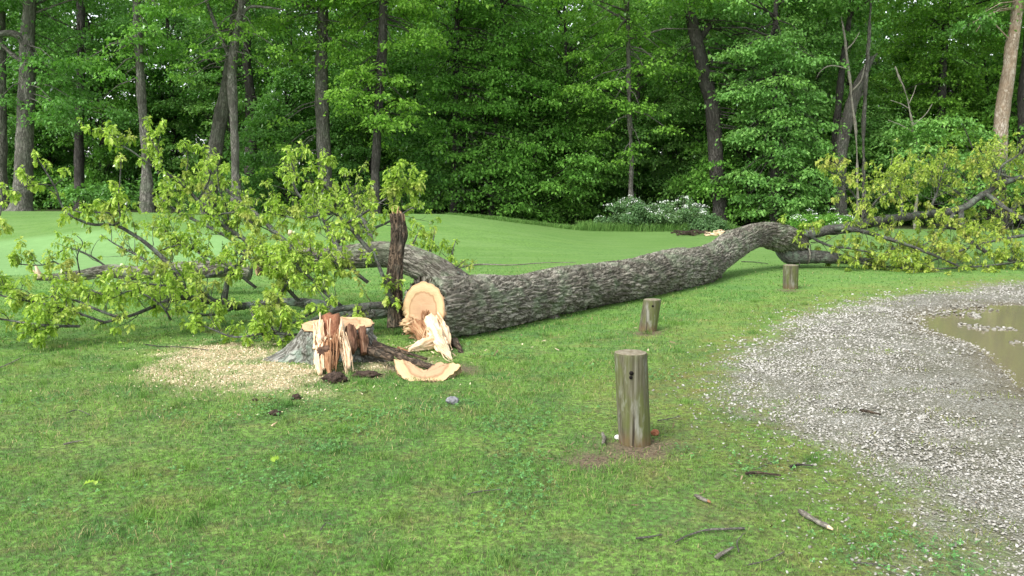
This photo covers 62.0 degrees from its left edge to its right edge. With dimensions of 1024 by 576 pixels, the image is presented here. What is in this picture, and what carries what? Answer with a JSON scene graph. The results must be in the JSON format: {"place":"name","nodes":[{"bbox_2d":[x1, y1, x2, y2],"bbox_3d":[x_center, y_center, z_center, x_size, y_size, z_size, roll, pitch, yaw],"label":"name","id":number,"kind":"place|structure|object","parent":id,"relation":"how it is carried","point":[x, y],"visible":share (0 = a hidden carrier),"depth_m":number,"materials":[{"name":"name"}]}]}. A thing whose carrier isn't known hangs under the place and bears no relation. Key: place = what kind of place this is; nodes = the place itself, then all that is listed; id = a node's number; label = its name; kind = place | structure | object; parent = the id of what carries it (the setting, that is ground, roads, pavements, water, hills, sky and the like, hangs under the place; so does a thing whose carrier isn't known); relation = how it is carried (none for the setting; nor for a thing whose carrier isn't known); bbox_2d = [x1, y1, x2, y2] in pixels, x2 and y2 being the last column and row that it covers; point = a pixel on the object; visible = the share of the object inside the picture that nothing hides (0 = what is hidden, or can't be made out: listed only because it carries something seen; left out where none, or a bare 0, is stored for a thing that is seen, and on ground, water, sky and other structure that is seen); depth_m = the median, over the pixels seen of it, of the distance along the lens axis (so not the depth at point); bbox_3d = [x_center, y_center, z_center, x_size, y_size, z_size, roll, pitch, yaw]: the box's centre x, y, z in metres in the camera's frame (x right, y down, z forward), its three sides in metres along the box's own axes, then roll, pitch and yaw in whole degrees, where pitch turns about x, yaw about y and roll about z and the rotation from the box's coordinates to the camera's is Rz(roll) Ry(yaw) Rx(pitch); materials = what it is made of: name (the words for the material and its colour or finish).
{"place":"outdoors","nodes":[
{"label":"outdoors","id":0,"kind":"place"},
{"bbox_2d":[6,0,992,178],"label":"sky","id":1,"kind":"structure","parent":0,"point":[131,0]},
{"bbox_2d":[0,204,1023,575],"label":"ground","id":2,"kind":"structure","parent":0,"point":[480,240],"depth_m":5.55,"materials":[{"name":"plant"}]},
{"bbox_2d":[6,3,105,208],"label":"forest tree","id":3,"kind":"object","parent":2,"relation":"on","point":[11,143],"visible":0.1,"depth_m":45.40,"materials":[{"name":"green plant"}]},
{"bbox_2d":[0,0,118,210],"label":"forest tree","id":4,"kind":"object","parent":2,"relation":"on","point":[4,118],"visible":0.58,"depth_m":31.43,"materials":[{"name":"green plant"}]},
{"bbox_2d":[0,0,154,210],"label":"forest tree","id":5,"kind":"object","parent":2,"relation":"on","point":[27,39],"visible":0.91,"depth_m":29.77,"materials":[{"name":"green plant"}]},
{"bbox_2d":[6,0,151,207],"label":"forest tree","id":6,"kind":"object","parent":2,"relation":"on","point":[87,76],"visible":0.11,"depth_m":45.31,"materials":[{"name":"green plant"}]},
{"bbox_2d":[9,0,169,209],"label":"forest tree","id":7,"kind":"object","parent":2,"relation":"on","point":[127,122],"visible":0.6,"depth_m":41.91,"materials":[{"name":"green plant"}]},
{"bbox_2d":[8,0,188,203],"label":"forest tree","id":8,"kind":"object","parent":2,"relation":"on","point":[100,175],"visible":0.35,"depth_m":44.78,"materials":[{"name":"green plant"}]},
{"bbox_2d":[49,0,247,212],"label":"forest tree","id":9,"kind":"object","parent":2,"relation":"on","point":[146,204],"visible":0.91,"depth_m":28.89,"materials":[{"name":"green plant"}]},
{"bbox_2d":[89,0,262,206],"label":"forest tree","id":10,"kind":"object","parent":2,"relation":"on","point":[172,91],"visible":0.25,"depth_m":46.34,"materials":[{"name":"green plant"}]},
{"bbox_2d":[144,344,207,349],"bbox_3d":[-3.348,0.588,8.481,0.830,0.013,0.047,2,7,20],"label":"twig","id":11,"kind":"object","parent":2,"relation":"on","point":[175,346],"visible":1,"depth_m":8.49,"materials":[{"name":"wood"}]},
{"bbox_2d":[0,115,427,349],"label":"fallen branch","id":12,"kind":"object","parent":2,"relation":"on","point":[389,307],"visible":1,"depth_m":9.31,"materials":[{"name":"green plant"}]},
{"bbox_2d":[147,0,311,208],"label":"forest tree","id":13,"kind":"object","parent":2,"relation":"on","point":[194,107],"visible":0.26,"depth_m":44.83,"materials":[{"name":"green plant"}]},
{"bbox_2d":[159,0,299,213],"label":"forest tree","id":14,"kind":"object","parent":2,"relation":"on","point":[219,123],"visible":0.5,"depth_m":32.24,"materials":[{"name":"green plant"}]},
{"bbox_2d":[146,0,334,200],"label":"forest tree","id":15,"kind":"object","parent":2,"relation":"on","point":[249,87],"visible":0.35,"depth_m":42.78,"materials":[{"name":"green plant"}]},
{"bbox_2d":[129,0,368,211],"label":"forest tree","id":16,"kind":"object","parent":2,"relation":"on","point":[237,26],"visible":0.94,"depth_m":28.60,"materials":[{"name":"green plant"}]},
{"bbox_2d":[33,148,475,305],"bbox_3d":[-3.454,-0.864,11.650,7.108,2.148,1.963,3,7,22],"label":"fallen treetop","id":17,"kind":"object","parent":2,"relation":"on","point":[417,261],"visible":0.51,"depth_m":11.43,"materials":[{"name":"green plant"}]},
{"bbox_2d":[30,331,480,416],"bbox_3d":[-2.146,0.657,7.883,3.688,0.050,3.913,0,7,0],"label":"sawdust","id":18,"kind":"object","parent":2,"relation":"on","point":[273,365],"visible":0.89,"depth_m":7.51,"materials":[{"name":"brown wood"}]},
{"bbox_2d":[188,0,356,168],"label":"forest tree","id":19,"kind":"object","parent":2,"relation":"on","point":[308,71],"visible":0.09,"depth_m":48.17,"materials":[{"name":"green plant"}]},
{"bbox_2d":[268,409,281,415],"bbox_3d":[-1.672,0.883,6.013,0.100,0.054,0.068,0,7,0],"label":"soil clod","id":20,"kind":"object","parent":2,"relation":"on","point":[275,411],"visible":0.95,"depth_m":6.00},
{"bbox_2d":[291,393,301,399],"bbox_3d":[-1.633,0.826,6.470,0.091,0.052,0.068,0,7,0],"label":"soil clod","id":21,"kind":"object","parent":2,"relation":"on","point":[296,396],"visible":0.87,"depth_m":6.45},
{"bbox_2d":[218,65,382,213],"bbox_3d":[-10.518,-6.450,39.523,7.889,7.612,9.196,-7,9,-44],"label":"forest tree","id":22,"kind":"object","parent":2,"relation":"on","point":[298,90],"visible":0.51,"depth_m":38.65,"materials":[{"name":"green plant"}]},
{"bbox_2d":[320,371,347,383],"bbox_3d":[-1.466,0.740,7.030,0.190,0.111,0.162,-6,9,-39],"label":"soil clod","id":23,"kind":"object","parent":2,"relation":"on","point":[333,377],"visible":0.93,"depth_m":7.00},
{"bbox_2d":[265,0,410,192],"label":"forest tree","id":24,"kind":"object","parent":2,"relation":"on","point":[291,47],"visible":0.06,"depth_m":45.47,"materials":[{"name":"green plant"}]},
{"bbox_2d":[244,0,438,213],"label":"forest tree","id":25,"kind":"object","parent":2,"relation":"on","point":[320,65],"visible":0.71,"depth_m":31.04,"materials":[{"name":"green plant"}]},
{"bbox_2d":[264,312,432,375],"bbox_3d":[-1.570,0.472,7.675,1.156,0.510,1.669,-4,8,-31],"label":"tree stump","id":26,"kind":"object","parent":2,"relation":"on","point":[328,341],"visible":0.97,"depth_m":7.71,"materials":[{"name":"wood"}]},
{"bbox_2d":[291,0,428,209],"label":"forest tree","id":27,"kind":"object","parent":2,"relation":"on","point":[334,121],"visible":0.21,"depth_m":39.25,"materials":[{"name":"green plant"}]},
{"bbox_2d":[350,370,382,377],"bbox_3d":[-1.235,0.735,7.223,0.284,0.077,0.115,0,7,0],"label":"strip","id":28,"kind":"object","parent":2,"relation":"on","point":[363,374],"visible":0.89,"depth_m":7.20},
{"bbox_2d":[289,0,470,207],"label":"forest tree","id":29,"kind":"object","parent":2,"relation":"on","point":[347,159],"visible":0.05,"depth_m":44.11,"materials":[{"name":"green plant"}]},
{"bbox_2d":[298,0,494,213],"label":"forest tree","id":30,"kind":"object","parent":2,"relation":"on","point":[378,97],"visible":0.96,"depth_m":30.04,"materials":[{"name":"green plant"}]},
{"bbox_2d":[386,345,427,359],"bbox_3d":[-1.033,0.609,8.119,0.043,0.044,0.820,-5,9,-38],"label":"bark strip","id":31,"kind":"object","parent":2,"relation":"on","point":[410,354],"visible":0.77,"depth_m":8.02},
{"bbox_2d":[330,0,489,208],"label":"forest tree","id":32,"kind":"object","parent":2,"relation":"on","point":[392,153],"visible":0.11,"depth_m":39.55,"materials":[{"name":"green plant"}]},
{"bbox_2d":[394,359,461,382],"bbox_3d":[-0.725,0.715,7.186,0.593,0.165,0.475,0,7,0],"label":"wood slab","id":33,"kind":"object","parent":2,"relation":"on","point":[404,369],"depth_m":7.21,"materials":[{"name":"brown wood"}]},
{"bbox_2d":[360,83,497,214],"bbox_3d":[-2.887,-5.625,36.011,6.813,6.574,7.942,-1,7,-5],"label":"forest tree","id":34,"kind":"object","parent":2,"relation":"on","point":[421,165],"visible":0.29,"depth_m":35.01,"materials":[{"name":"green plant"}]},
{"bbox_2d":[359,0,514,207],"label":"forest tree","id":35,"kind":"object","parent":2,"relation":"on","point":[445,4],"visible":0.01,"depth_m":46.53,"materials":[{"name":"green plant"}]},
{"bbox_2d":[446,396,458,404],"bbox_3d":[-0.442,0.836,6.324,0.104,0.064,0.072,0,7,0],"label":"stone","id":36,"kind":"object","parent":2,"relation":"on","point":[453,399],"visible":0.95,"depth_m":6.30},
{"bbox_2d":[367,0,559,219],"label":"forest tree","id":37,"kind":"object","parent":2,"relation":"on","point":[455,108],"visible":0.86,"depth_m":33.04,"materials":[{"name":"green plant"}]},
{"bbox_2d":[386,0,572,214],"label":"forest tree","id":38,"kind":"object","parent":2,"relation":"on","point":[530,49],"visible":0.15,"depth_m":34.69,"materials":[{"name":"green plant"}]},
{"bbox_2d":[8,171,982,223],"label":"undergrowth","id":39,"kind":"object","parent":2,"relation":"on","point":[103,193],"visible":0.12,"depth_m":40.12,"materials":[{"name":"green plant"}]},
{"bbox_2d":[0,333,995,575],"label":"clover","id":40,"kind":"object","parent":2,"relation":"on","point":[953,555],"visible":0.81,"depth_m":4.80,"materials":[{"name":"green plant"}]},
{"bbox_2d":[419,0,582,215],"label":"forest tree","id":41,"kind":"object","parent":2,"relation":"on","point":[502,31],"visible":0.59,"depth_m":33.40,"materials":[{"name":"green plant"}]},
{"bbox_2d":[6,0,1007,205],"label":"forest","id":42,"kind":"object","parent":2,"relation":"on","point":[303,66],"visible":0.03,"depth_m":57.20,"materials":[{"name":"green plant"}]},
{"bbox_2d":[4,289,1023,574],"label":"litter","id":43,"kind":"object","parent":2,"relation":"on","point":[548,435],"visible":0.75,"depth_m":5.21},
{"bbox_2d":[403,0,625,201],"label":"forest tree","id":44,"kind":"object","parent":2,"relation":"on","point":[528,10],"visible":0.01,"depth_m":45.16,"materials":[{"name":"green plant"}]},
{"bbox_2d":[462,262,575,266],"bbox_3d":[0.124,-0.492,17.478,2.568,0.040,0.330,-2,7,-18],"label":"bare branch","id":45,"kind":"object","parent":2,"relation":"on","point":[516,264],"visible":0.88,"depth_m":17.37,"materials":[{"name":"brown wood"}]},
{"bbox_2d":[454,74,620,224],"bbox_3d":[0.802,-5.414,35.480,7.172,6.920,8.360,-1,7,-10],"label":"forest tree","id":46,"kind":"object","parent":2,"relation":"on","point":[583,179],"visible":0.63,"depth_m":34.44,"materials":[{"name":"green plant"}]},
{"bbox_2d":[510,0,627,212],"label":"forest tree","id":47,"kind":"object","parent":2,"relation":"on","point":[561,29],"visible":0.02,"depth_m":44.36,"materials":[{"name":"green plant"}]},
{"bbox_2d":[485,0,659,221],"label":"forest tree","id":48,"kind":"object","parent":2,"relation":"on","point":[588,118],"visible":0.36,"depth_m":36.23,"materials":[{"name":"green plant"}]},
{"bbox_2d":[593,194,662,228],"bbox_3d":[4.408,-2.780,31.484,2.623,1.339,2.356,4,8,28],"label":"flowering bush","id":49,"kind":"object","parent":2,"relation":"on","point":[629,213],"visible":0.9,"depth_m":31.11,"materials":[{"name":"green plant"}]},
{"bbox_2d":[614,349,650,447],"bbox_3d":[0.758,0.713,5.334,0.243,0.644,0.210,0,7,0],"label":"wooden post","id":50,"kind":"object","parent":2,"relation":"on","point":[632,393],"visible":0.97,"depth_m":5.25,"materials":[{"name":"brown wood"}]},
{"bbox_2d":[536,0,740,204],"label":"forest tree","id":51,"kind":"object","parent":2,"relation":"on","point":[641,179],"visible":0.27,"depth_m":38.07,"materials":[{"name":"green plant"}]},
{"bbox_2d":[588,0,695,205],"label":"forest tree","id":52,"kind":"object","parent":2,"relation":"on","point":[603,155],"visible":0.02,"depth_m":47.51,"materials":[{"name":"green plant"}]},
{"bbox_2d":[511,0,778,202],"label":"forest tree","id":53,"kind":"object","parent":2,"relation":"on","point":[626,25],"visible":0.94,"depth_m":32.01,"materials":[{"name":"green plant"}]},
{"bbox_2d":[635,534,661,538],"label":"twig","id":54,"kind":"object","parent":2,"relation":"on","point":[651,536],"visible":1,"depth_m":3.88,"materials":[{"name":"wood"}]},
{"bbox_2d":[638,298,660,331],"bbox_3d":[1.536,0.328,9.539,0.254,0.416,0.202,0,7,0],"label":"wooden post","id":55,"kind":"object","parent":2,"relation":"on","point":[650,311],"visible":0.9,"depth_m":9.46,"materials":[{"name":"brown wood"}]},
{"bbox_2d":[564,4,734,207],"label":"forest tree","id":56,"kind":"object","parent":2,"relation":"on","point":[622,134],"visible":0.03,"depth_m":43.95,"materials":[{"name":"green plant"}]},
{"bbox_2d":[586,0,744,214],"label":"forest tree","id":57,"kind":"object","parent":2,"relation":"on","point":[646,190],"visible":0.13,"depth_m":40.35,"materials":[{"name":"green plant"}]},
{"bbox_2d":[662,16,676,187],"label":"forest tree","id":58,"kind":"object","parent":2,"relation":"on","point":[670,122],"visible":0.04,"depth_m":43.30,"materials":[{"name":"green plant"}]},
{"bbox_2d":[641,195,710,226],"bbox_3d":[5.939,-2.779,31.799,3.108,1.390,2.788,0,7,0],"label":"flowering bush","id":59,"kind":"object","parent":2,"relation":"on","point":[681,215],"visible":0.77,"depth_m":31.11,"materials":[{"name":"green plant"}]},
{"bbox_2d":[671,229,723,235],"bbox_3d":[6.333,-1.851,28.467,2.068,0.205,1.714,0,7,0],"label":"bark heap","id":60,"kind":"object","parent":2,"relation":"on","point":[696,232],"visible":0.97,"depth_m":28.08,"materials":[{"name":"brown wood"}]},
{"bbox_2d":[694,494,710,502],"bbox_3d":[0.974,1.076,4.351,0.020,0.021,0.111,-4,8,-29],"label":"broken stick","id":61,"kind":"object","parent":2,"relation":"on","point":[697,496],"visible":1,"depth_m":4.35,"materials":[{"name":"brown wood"}]},
{"bbox_2d":[575,0,832,221],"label":"forest tree","id":62,"kind":"object","parent":2,"relation":"on","point":[695,23],"visible":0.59,"depth_m":32.58,"materials":[{"name":"green plant"}]},
{"bbox_2d":[684,213,733,231],"bbox_3d":[7.122,-2.242,31.169,1.877,1.032,1.780,0,7,0],"label":"green bush","id":63,"kind":"object","parent":2,"relation":"on","point":[711,223],"visible":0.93,"depth_m":30.78,"materials":[{"name":"green plant"}]},
{"bbox_2d":[675,527,744,542],"bbox_3d":[0.900,1.130,3.933,0.390,0.013,0.066,-3,7,-23],"label":"twig","id":64,"kind":"object","parent":2,"relation":"on","point":[711,529],"visible":1,"depth_m":3.97,"materials":[{"name":"wood"}]},
{"bbox_2d":[397,132,1023,361],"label":"fallen tree","id":65,"kind":"object","parent":2,"relation":"on","point":[439,312],"visible":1,"depth_m":15.99,"materials":[{"name":"grey plant"}]},
{"bbox_2d":[714,546,733,558],"bbox_3d":[0.926,1.150,3.712,0.022,0.016,0.142,6,9,42],"label":"bark chip","id":66,"kind":"object","parent":2,"relation":"on","point":[719,554],"visible":1,"depth_m":3.69,"materials":[{"name":"brown wood"}]},
{"bbox_2d":[632,5,827,220],"bbox_3d":[9.577,-7.609,37.336,8.268,10.551,9.660,4,8,27],"label":"forest tree","id":67,"kind":"object","parent":2,"relation":"on","point":[694,105],"visible":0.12,"depth_m":36.93,"materials":[{"name":"green plant"}]},
{"bbox_2d":[641,0,854,172],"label":"forest tree","id":68,"kind":"object","parent":2,"relation":"on","point":[769,8],"depth_m":46.23,"materials":[{"name":"green plant"}]},
{"bbox_2d":[656,73,855,225],"bbox_3d":[9.636,-5.177,34.512,7.172,6.920,8.360,6,9,42],"label":"forest tree","id":69,"kind":"object","parent":2,"relation":"on","point":[698,188],"visible":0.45,"depth_m":33.74,"materials":[{"name":"green plant"}]},
{"bbox_2d":[745,471,780,476],"bbox_3d":[1.391,1.030,4.729,0.195,0.017,0.047,1,7,10],"label":"bark strip","id":70,"kind":"object","parent":2,"relation":"on","point":[758,472],"visible":1,"depth_m":4.73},
{"bbox_2d":[746,551,783,565],"bbox_3d":[1.095,1.164,3.659,0.240,0.007,0.021,-4,8,-33],"label":"twig","id":71,"kind":"object","parent":2,"relation":"on","point":[765,560],"visible":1,"depth_m":3.64,"materials":[{"name":"wood"}]},
{"bbox_2d":[668,0,875,222],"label":"forest tree","id":72,"kind":"object","parent":2,"relation":"on","point":[754,53],"visible":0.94,"depth_m":31.31,"materials":[{"name":"green plant"}]},
{"bbox_2d":[674,0,883,224],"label":"forest tree","id":73,"kind":"object","parent":2,"relation":"on","point":[828,37],"visible":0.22,"depth_m":34.28,"materials":[{"name":"green plant"}]},
{"bbox_2d":[783,264,798,288],"bbox_3d":[4.380,-0.146,13.411,0.238,0.444,0.234,0,7,0],"label":"wooden post","id":74,"kind":"object","parent":2,"relation":"on","point":[790,276],"visible":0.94,"depth_m":13.31,"materials":[{"name":"brown wood"}]},
{"bbox_2d":[789,463,812,467],"bbox_3d":[1.649,1.014,4.869,0.142,0.016,0.042,-1,7,-9],"label":"bark strip","id":75,"kind":"object","parent":2,"relation":"on","point":[796,465],"visible":0.98,"depth_m":4.87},
{"bbox_2d":[798,509,832,530],"bbox_3d":[1.446,1.107,4.067,0.030,0.030,0.234,-2,7,-18],"label":"broken stick","id":76,"kind":"object","parent":2,"relation":"on","point":[802,512],"visible":1,"depth_m":4.05,"materials":[{"name":"brown wood"}]},
{"bbox_2d":[758,10,877,188],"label":"forest tree","id":77,"kind":"object","parent":2,"relation":"on","point":[823,71],"visible":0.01,"depth_m":47.40,"materials":[{"name":"green plant"}]},
{"bbox_2d":[784,208,857,229],"bbox_3d":[11.050,-2.312,30.530,2.866,1.163,2.207,0,7,0],"label":"flowering bush","id":78,"kind":"object","parent":2,"relation":"on","point":[828,219],"visible":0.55,"depth_m":30.13,"materials":[{"name":"green plant"}]},
{"bbox_2d":[743,0,908,220],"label":"forest tree","id":79,"kind":"object","parent":2,"relation":"on","point":[855,50],"visible":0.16,"depth_m":35.38,"materials":[{"name":"green plant"}]},
{"bbox_2d":[652,278,1023,575],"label":"gravel","id":80,"kind":"structure","parent":2,"relation":"on","point":[922,418],"depth_m":6.31,"materials":[{"name":"gravel"}]},
{"bbox_2d":[816,16,864,220],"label":"forest tree","id":81,"kind":"object","parent":2,"relation":"on","point":[851,90],"visible":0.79,"depth_m":31.80,"materials":[{"name":"brown wood"}]},
{"bbox_2d":[765,0,930,190],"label":"forest tree","id":82,"kind":"object","parent":2,"relation":"on","point":[878,25],"visible":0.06,"depth_m":44.94,"materials":[{"name":"green plant"}]},
{"bbox_2d":[833,53,877,215],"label":"forest tree","id":83,"kind":"object","parent":2,"relation":"on","point":[841,147],"visible":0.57,"depth_m":33.35,"materials":[{"name":"brown plant"}]},
{"bbox_2d":[778,86,949,224],"bbox_3d":[14.959,-5.212,36.138,7.942,6.574,6.813,6,9,42],"label":"forest tree","id":84,"kind":"object","parent":2,"relation":"on","point":[875,117],"visible":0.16,"depth_m":35.09,"materials":[{"name":"green plant"}]},
{"bbox_2d":[772,0,959,211],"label":"forest tree","id":85,"kind":"object","parent":2,"relation":"on","point":[856,6],"visible":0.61,"depth_m":33.74,"materials":[{"name":"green plant"}]},
{"bbox_2d":[861,0,871,219],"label":"forest tree","id":86,"kind":"object","parent":2,"relation":"on","point":[864,109],"visible":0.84,"depth_m":32.83,"materials":[{"name":"brown plant"}]},
{"bbox_2d":[859,409,880,414],"bbox_3d":[2.511,0.870,5.974,0.032,0.021,0.151,-6,9,-41],"label":"bark piece","id":87,"kind":"object","parent":2,"relation":"on","point":[865,410],"visible":1,"depth_m":5.98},
{"bbox_2d":[853,562,895,566],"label":"twig","id":88,"kind":"object","parent":2,"relation":"on","point":[872,563],"visible":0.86,"depth_m":3.61,"materials":[{"name":"wood"}]},
{"bbox_2d":[819,7,993,153],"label":"forest tree","id":89,"kind":"object","parent":2,"relation":"on","point":[886,64],"visible":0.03,"depth_m":46.95,"materials":[{"name":"green plant"}]},
{"bbox_2d":[825,31,992,210],"bbox_3d":[17.412,-6.973,38.123,8.211,8.968,7.028,2,7,19],"label":"forest tree","id":90,"kind":"object","parent":2,"relation":"on","point":[880,88],"visible":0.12,"depth_m":37.66,"materials":[{"name":"green plant"}]},
{"bbox_2d":[888,66,931,228],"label":"forest tree","id":91,"kind":"object","parent":2,"relation":"on","point":[913,124],"visible":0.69,"depth_m":31.46,"materials":[{"name":"brown wood"}]},
{"bbox_2d":[856,0,1022,208],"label":"forest tree","id":92,"kind":"object","parent":2,"relation":"on","point":[943,12],"visible":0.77,"depth_m":35.07,"materials":[{"name":"green plant"}]},
{"bbox_2d":[866,59,1018,226],"bbox_3d":[18.390,-5.824,36.597,8.248,7.958,9.614,-5,8,-35],"label":"forest tree","id":93,"kind":"object","parent":2,"relation":"on","point":[962,91],"visible":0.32,"depth_m":35.66,"materials":[{"name":"green plant"}]},
{"bbox_2d":[870,113,1023,228],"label":"bush","id":94,"kind":"object","parent":2,"relation":"on","point":[918,134],"visible":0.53,"depth_m":31.45,"materials":[{"name":"green plant"}]},
{"bbox_2d":[882,0,1023,146],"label":"forest tree","id":95,"kind":"object","parent":2,"relation":"on","point":[963,43],"visible":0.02,"depth_m":46.45,"materials":[{"name":"green plant"}]},
{"bbox_2d":[915,304,1023,387],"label":"puddle","id":96,"kind":"object","parent":2,"relation":"on","point":[1010,356],"visible":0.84,"depth_m":9.61,"materials":[{"name":"brown liquid"}]},
{"bbox_2d":[919,302,1023,345],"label":"puddle stones","id":97,"kind":"object","parent":96,"relation":"on","point":[974,314],"visible":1,"depth_m":10.79,"materials":[{"name":"stone"}]},
{"bbox_2d":[921,0,1023,205],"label":"forest tree","id":98,"kind":"object","parent":2,"relation":"on","point":[996,79],"visible":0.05,"depth_m":37.52,"materials":[{"name":"green plant"}]},
{"bbox_2d":[931,63,1023,225],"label":"forest tree","id":99,"kind":"object","parent":2,"relation":"on","point":[989,111],"visible":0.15,"depth_m":35.28,"materials":[{"name":"green plant"}]},
{"bbox_2d":[939,0,1023,228],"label":"forest tree","id":100,"kind":"object","parent":2,"relation":"on","point":[1004,101],"visible":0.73,"depth_m":32.06,"materials":[{"name":"brown plant"}]},
{"bbox_2d":[955,0,1023,226],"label":"forest tree","id":101,"kind":"object","parent":2,"relation":"on","point":[1020,106],"visible":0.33,"depth_m":33.78,"materials":[{"name":"green plant"}]},
{"bbox_2d":[968,16,1022,111],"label":"forest tree","id":102,"kind":"object","parent":2,"relation":"on","point":[973,45],"visible":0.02,"depth_m":44.92,"materials":[{"name":"green plant"}]},
{"bbox_2d":[973,34,1022,200],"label":"forest tree","id":103,"kind":"object","parent":2,"relation":"on","point":[1001,56],"visible":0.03,"depth_m":37.85,"materials":[{"name":"green plant"}]},
{"bbox_2d":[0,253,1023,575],"bbox_3d":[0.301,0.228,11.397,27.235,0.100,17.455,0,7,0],"label":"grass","id":104,"kind":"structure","parent":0,"point":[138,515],"depth_m":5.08,"materials":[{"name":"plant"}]},
{"bbox_2d":[443,212,876,231],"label":"tall grass","id":105,"kind":"structure","parent":0,"point":[582,225],"depth_m":31.02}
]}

